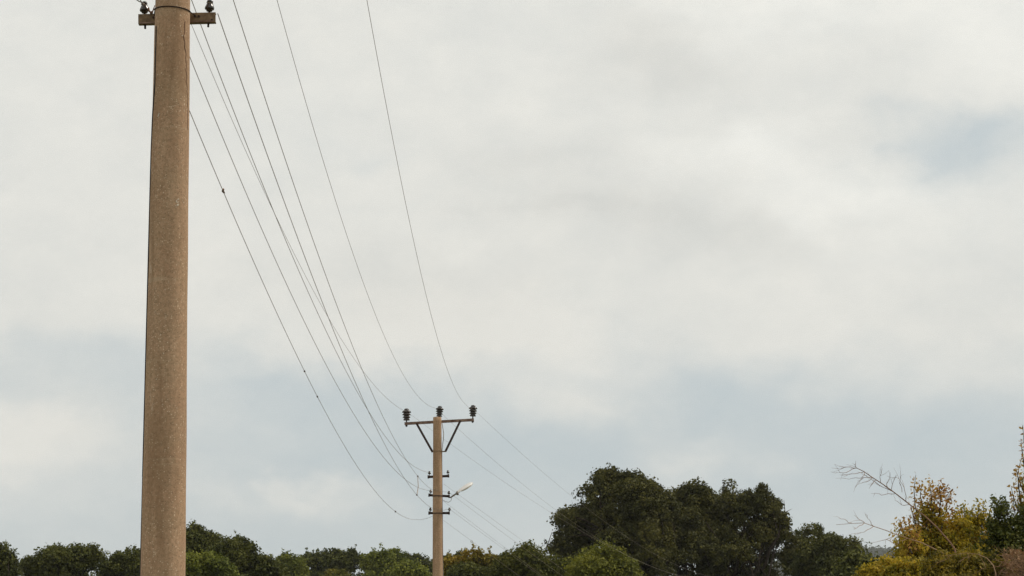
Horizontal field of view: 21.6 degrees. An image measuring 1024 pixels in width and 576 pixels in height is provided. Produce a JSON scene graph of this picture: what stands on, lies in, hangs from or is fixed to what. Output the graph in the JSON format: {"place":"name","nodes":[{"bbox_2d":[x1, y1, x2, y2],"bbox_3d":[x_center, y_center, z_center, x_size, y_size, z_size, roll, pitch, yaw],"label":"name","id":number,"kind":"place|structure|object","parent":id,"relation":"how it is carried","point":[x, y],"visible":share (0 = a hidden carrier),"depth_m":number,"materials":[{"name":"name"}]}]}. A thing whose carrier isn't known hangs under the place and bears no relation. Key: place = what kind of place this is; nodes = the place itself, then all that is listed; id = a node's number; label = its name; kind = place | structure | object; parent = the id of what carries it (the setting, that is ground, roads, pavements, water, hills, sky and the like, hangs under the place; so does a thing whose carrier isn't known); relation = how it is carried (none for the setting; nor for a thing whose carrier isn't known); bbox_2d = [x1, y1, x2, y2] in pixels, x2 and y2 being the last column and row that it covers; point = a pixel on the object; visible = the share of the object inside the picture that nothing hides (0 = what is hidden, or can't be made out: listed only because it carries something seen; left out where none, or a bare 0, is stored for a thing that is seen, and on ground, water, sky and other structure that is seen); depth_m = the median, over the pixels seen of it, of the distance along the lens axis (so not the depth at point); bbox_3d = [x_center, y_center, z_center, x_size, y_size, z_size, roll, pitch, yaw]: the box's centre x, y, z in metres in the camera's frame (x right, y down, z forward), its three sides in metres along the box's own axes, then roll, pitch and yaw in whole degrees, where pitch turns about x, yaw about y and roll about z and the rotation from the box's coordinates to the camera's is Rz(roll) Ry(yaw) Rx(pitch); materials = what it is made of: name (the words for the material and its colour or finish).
{"place":"outdoors","nodes":[
{"label":"outdoors","id":0,"kind":"place"},
{"bbox_2d":[0,0,1023,575],"label":"sky","id":1,"kind":"structure","parent":0,"point":[779,244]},
{"bbox_3d":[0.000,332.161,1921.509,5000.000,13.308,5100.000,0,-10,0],"label":"ground","id":2,"kind":"structure","parent":0,"visible":0},
{"bbox_2d":[0,540,22,575],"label":"leafy tree","id":3,"kind":"object","parent":2,"relation":"on","point":[9,561],"visible":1,"depth_m":149.22,"materials":[{"name":"green plant"}]},
{"bbox_2d":[19,542,110,575],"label":"leafy tree","id":4,"kind":"object","parent":2,"relation":"on","point":[78,559],"visible":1,"depth_m":150.97,"materials":[{"name":"green plant"}]},
{"bbox_2d":[97,545,139,575],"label":"leafy tree","id":5,"kind":"object","parent":2,"relation":"on","point":[126,562],"visible":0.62,"depth_m":154.88,"materials":[{"name":"green plant"}]},
{"bbox_2d":[138,0,215,575],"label":"utility pole","id":6,"kind":"object","parent":2,"relation":"on","point":[163,531],"visible":1,"depth_m":19.97,"materials":[{"name":"concrete"}]},
{"bbox_2d":[192,26,398,407],"bbox_3d":[-2.974,-0.453,41.350,0.111,1.120,41.712,0,-10,1],"label":"overhead wire","id":7,"kind":"object","parent":6,"relation":"attached to","point":[268,200],"visible":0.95,"depth_m":34.23,"materials":[{"name":"grey metal"}]},
{"bbox_2d":[189,111,431,519],"bbox_3d":[-2.318,2.195,40.890,0.399,1.190,41.708,0,-10,1],"label":"overhead wire","id":8,"kind":"object","parent":6,"relation":"attached to","point":[272,303],"visible":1,"depth_m":26.23,"materials":[{"name":"metal"}]},
{"bbox_2d":[190,58,430,490],"bbox_3d":[-2.441,1.257,41.103,0.074,1.285,41.816,0,-10,1],"label":"overhead wire","id":9,"kind":"object","parent":6,"relation":"attached to","point":[275,259],"visible":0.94,"depth_m":30.13,"materials":[{"name":"grey metal"}]},
{"bbox_2d":[233,0,442,491],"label":"overhead wire","id":10,"kind":"object","parent":6,"relation":"attached to","point":[307,223],"visible":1,"depth_m":29.13,"materials":[{"name":"metal"}]},
{"bbox_2d":[277,1,433,407],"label":"overhead wire","id":11,"kind":"object","parent":6,"relation":"attached to","point":[329,181],"visible":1,"depth_m":32.66,"materials":[{"name":"grey metal"}]},
{"bbox_2d":[367,2,469,408],"bbox_3d":[-1.226,-0.410,41.343,0.163,1.218,41.704,0,-10,1],"label":"overhead wire","id":12,"kind":"object","parent":6,"relation":"attached to","point":[400,177],"visible":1,"depth_m":32.96,"materials":[{"name":"grey metal"}]},
{"bbox_2d":[186,520,223,554],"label":"leafy tree","id":13,"kind":"object","parent":2,"relation":"on","point":[198,537],"visible":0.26,"depth_m":149.10,"materials":[{"name":"green plant"}]},
{"bbox_2d":[185,549,240,575],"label":"leafy tree","id":14,"kind":"object","parent":2,"relation":"on","point":[209,563],"visible":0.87,"depth_m":131.07,"materials":[{"name":"green plant"}]},
{"bbox_2d":[205,531,289,575],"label":"leafy tree","id":15,"kind":"object","parent":2,"relation":"on","point":[246,558],"visible":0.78,"depth_m":145.10,"materials":[{"name":"green plant"}]},
{"bbox_2d":[274,549,311,575],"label":"leafy tree","id":16,"kind":"object","parent":2,"relation":"on","point":[295,565],"visible":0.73,"depth_m":233.56,"materials":[{"name":"green plant"}]},
{"bbox_2d":[299,547,325,575],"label":"leafy tree","id":17,"kind":"object","parent":2,"relation":"on","point":[314,563],"visible":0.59,"depth_m":246.49,"materials":[{"name":"green plant"}]},
{"bbox_2d":[322,568,352,575],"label":"rounded tree","id":18,"kind":"object","parent":2,"relation":"on","point":[330,572],"visible":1,"depth_m":199.13,"materials":[{"name":"green plant"}]},
{"bbox_2d":[319,544,363,575],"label":"leafy tree","id":19,"kind":"object","parent":2,"relation":"on","point":[338,559],"visible":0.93,"depth_m":238.76,"materials":[{"name":"green plant"}]},
{"bbox_2d":[359,542,396,575],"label":"leafy tree","id":20,"kind":"object","parent":2,"relation":"on","point":[382,562],"visible":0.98,"depth_m":226.82,"materials":[{"name":"green plant"}]},
{"bbox_2d":[14,555,753,575],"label":"woods","id":21,"kind":"object","parent":2,"relation":"on","point":[97,575],"visible":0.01,"depth_m":330.07,"materials":[{"name":"green plant"}]},
{"bbox_2d":[387,546,409,572],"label":"leafy tree","id":22,"kind":"object","parent":2,"relation":"on","point":[400,556],"visible":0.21,"depth_m":237.02,"materials":[{"name":"green plant"}]},
{"bbox_2d":[390,557,431,575],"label":"rounded tree","id":23,"kind":"object","parent":2,"relation":"on","point":[411,568],"visible":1,"depth_m":188.78,"materials":[{"name":"green plant"}]},
{"bbox_2d":[405,552,432,575],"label":"leafy tree","id":24,"kind":"object","parent":2,"relation":"on","point":[425,560],"visible":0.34,"depth_m":248.88,"materials":[{"name":"green plant"}]},
{"bbox_2d":[402,405,476,575],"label":"utility pole","id":25,"kind":"object","parent":2,"relation":"on","point":[437,476],"visible":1,"depth_m":61.65,"materials":[{"name":"concrete"}]},
{"bbox_2d":[191,0,429,472],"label":"overhead wire","id":26,"kind":"object","parent":25,"relation":"attached to","point":[278,222],"visible":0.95,"depth_m":28.98,"materials":[{"name":"grey metal"}]},
{"bbox_2d":[217,13,446,509],"bbox_3d":[-2.044,1.825,41.093,0.396,0.743,41.681,0,-10,1],"label":"overhead wire","id":27,"kind":"object","parent":25,"relation":"attached to","point":[295,231],"visible":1,"depth_m":26.39,"materials":[{"name":"metal"}]},
{"bbox_2d":[443,482,472,501],"bbox_3d":[-1.230,4.681,61.667,0.726,0.490,0.336,2,-10,-11],"label":"street lamp","id":28,"kind":"object","parent":25,"relation":"attached to","point":[466,486],"visible":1,"depth_m":61.63,"materials":[{"name":"metal"}]},
{"bbox_2d":[413,416,673,574],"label":"overhead wire","id":29,"kind":"object","parent":25,"relation":"attached to","point":[533,501],"visible":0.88,"depth_m":78.47,"materials":[{"name":"grey metal"}]},
{"bbox_2d":[454,425,668,572],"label":"overhead wire","id":30,"kind":"object","parent":25,"relation":"attached to","point":[544,501],"visible":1,"depth_m":75.88,"materials":[{"name":"grey metal"}]},
{"bbox_2d":[476,412,702,574],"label":"overhead wire","id":31,"kind":"object","parent":25,"relation":"attached to","point":[574,498],"visible":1,"depth_m":76.53,"materials":[{"name":"grey metal"}]},
{"bbox_2d":[430,550,467,575],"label":"leafy tree","id":32,"kind":"object","parent":2,"relation":"on","point":[458,551],"visible":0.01,"depth_m":254.18,"materials":[{"name":"green plant"}]},
{"bbox_2d":[446,560,489,575],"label":"rounded tree","id":33,"kind":"object","parent":2,"relation":"on","point":[461,568],"visible":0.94,"depth_m":139.00,"materials":[{"name":"green plant"}]},
{"bbox_2d":[443,541,501,575],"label":"yellow tree","id":34,"kind":"object","parent":2,"relation":"on","point":[476,556],"visible":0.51,"depth_m":164.25,"materials":[{"name":"green plant"}]},
{"bbox_2d":[484,539,559,575],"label":"rounded tree","id":35,"kind":"object","parent":2,"relation":"on","point":[512,563],"visible":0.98,"depth_m":115.06,"materials":[{"name":"green plant"}]},
{"bbox_2d":[543,549,569,575],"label":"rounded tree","id":36,"kind":"object","parent":2,"relation":"on","point":[560,562],"visible":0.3,"depth_m":119.27,"materials":[{"name":"green plant"}]},
{"bbox_2d":[560,535,643,575],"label":"rounded tree","id":37,"kind":"object","parent":2,"relation":"on","point":[606,560],"visible":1,"depth_m":106.97,"materials":[{"name":"green plant"}]},
{"bbox_2d":[541,462,700,575],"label":"oak tree","id":38,"kind":"object","parent":2,"relation":"on","point":[640,513],"visible":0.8,"depth_m":135.08,"materials":[{"name":"green plant"}]},
{"bbox_2d":[666,476,801,575],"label":"oak tree","id":39,"kind":"object","parent":2,"relation":"on","point":[712,523],"visible":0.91,"depth_m":138.65,"materials":[{"name":"green plant"}]},
{"bbox_2d":[778,521,872,575],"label":"oak tree","id":40,"kind":"object","parent":2,"relation":"on","point":[815,556],"visible":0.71,"depth_m":151.11,"materials":[{"name":"green plant"}]},
{"bbox_2d":[819,541,885,575],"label":"leafy tree","id":41,"kind":"object","parent":2,"relation":"on","point":[848,563],"visible":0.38,"depth_m":127.21,"materials":[{"name":"green plant"}]},
{"bbox_2d":[851,554,922,575],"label":"autumn shrub","id":42,"kind":"object","parent":2,"relation":"on","point":[887,566],"visible":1,"depth_m":35.75,"materials":[{"name":"yellow plant"}]},
{"bbox_2d":[835,510,942,553],"bbox_3d":[5.479,4.785,36.964,2.471,3.470,0.843,-5,-11,29],"label":"bare branch","id":43,"kind":"object","parent":2,"relation":"on","point":[888,531],"visible":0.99,"depth_m":37.50,"materials":[{"name":"wood"}]},
{"bbox_2d":[833,462,955,551],"bbox_3d":[5.613,4.519,38.034,2.364,4.197,0.989,-7,-12,33],"label":"bare branch","id":44,"kind":"object","parent":2,"relation":"on","point":[871,477],"visible":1,"depth_m":38.61,"materials":[{"name":"grey plant"}]},
{"bbox_2d":[889,516,933,562],"bbox_3d":[5.737,5.058,38.163,1.118,3.664,0.766,0,-10,0],"label":"autumn shrub","id":45,"kind":"object","parent":2,"relation":"on","point":[912,548],"visible":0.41,"depth_m":38.41,"materials":[{"name":"yellow plant"}]},
{"bbox_2d":[881,473,985,566],"bbox_3d":[6.300,4.832,39.717,1.624,4.260,1.488,-9,-14,43],"label":"autumn shrub","id":46,"kind":"object","parent":2,"relation":"on","point":[932,535],"visible":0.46,"depth_m":39.88,"materials":[{"name":"yellow plant"}]},
{"bbox_2d":[898,544,1018,575],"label":"autumn shrub","id":47,"kind":"object","parent":2,"relation":"on","point":[952,565],"visible":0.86,"depth_m":36.71,"materials":[{"name":"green plant"}]},
{"bbox_2d":[934,553,995,575],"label":"shrub","id":48,"kind":"object","parent":2,"relation":"on","point":[969,559],"visible":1,"depth_m":36.16,"materials":[{"name":"plant"}]},
{"bbox_2d":[953,498,999,572],"bbox_3d":[7.207,5.158,41.251,1.395,3.875,1.012,0,-10,0],"label":"autumn shrub","id":49,"kind":"object","parent":2,"relation":"on","point":[978,523],"visible":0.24,"depth_m":41.35,"materials":[{"name":"yellow plant"}]},
{"bbox_2d":[972,494,1023,574],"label":"green shrub","id":50,"kind":"object","parent":2,"relation":"on","point":[1004,533],"visible":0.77,"depth_m":38.88,"materials":[{"name":"green plant"}]},
{"bbox_2d":[989,546,1023,575],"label":"dry bush","id":51,"kind":"object","parent":2,"relation":"on","point":[1020,559],"visible":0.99,"depth_m":36.24,"materials":[{"name":"brown plant"}]},
{"bbox_2d":[1007,426,1023,514],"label":"slender sapling","id":52,"kind":"object","parent":2,"relation":"on","point":[1020,496],"visible":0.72,"depth_m":40.53,"materials":[{"name":"yellow plant"}]},
{"bbox_3d":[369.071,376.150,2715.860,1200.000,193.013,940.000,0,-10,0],"label":"hill","id":53,"kind":"structure","parent":0,"visible":0},
{"bbox_2d":[752,543,894,575],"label":"woods","id":54,"kind":"object","parent":53,"relation":"on","point":[880,550],"visible":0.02,"depth_m":2692.07,"materials":[{"name":"green plant"}]}
]}

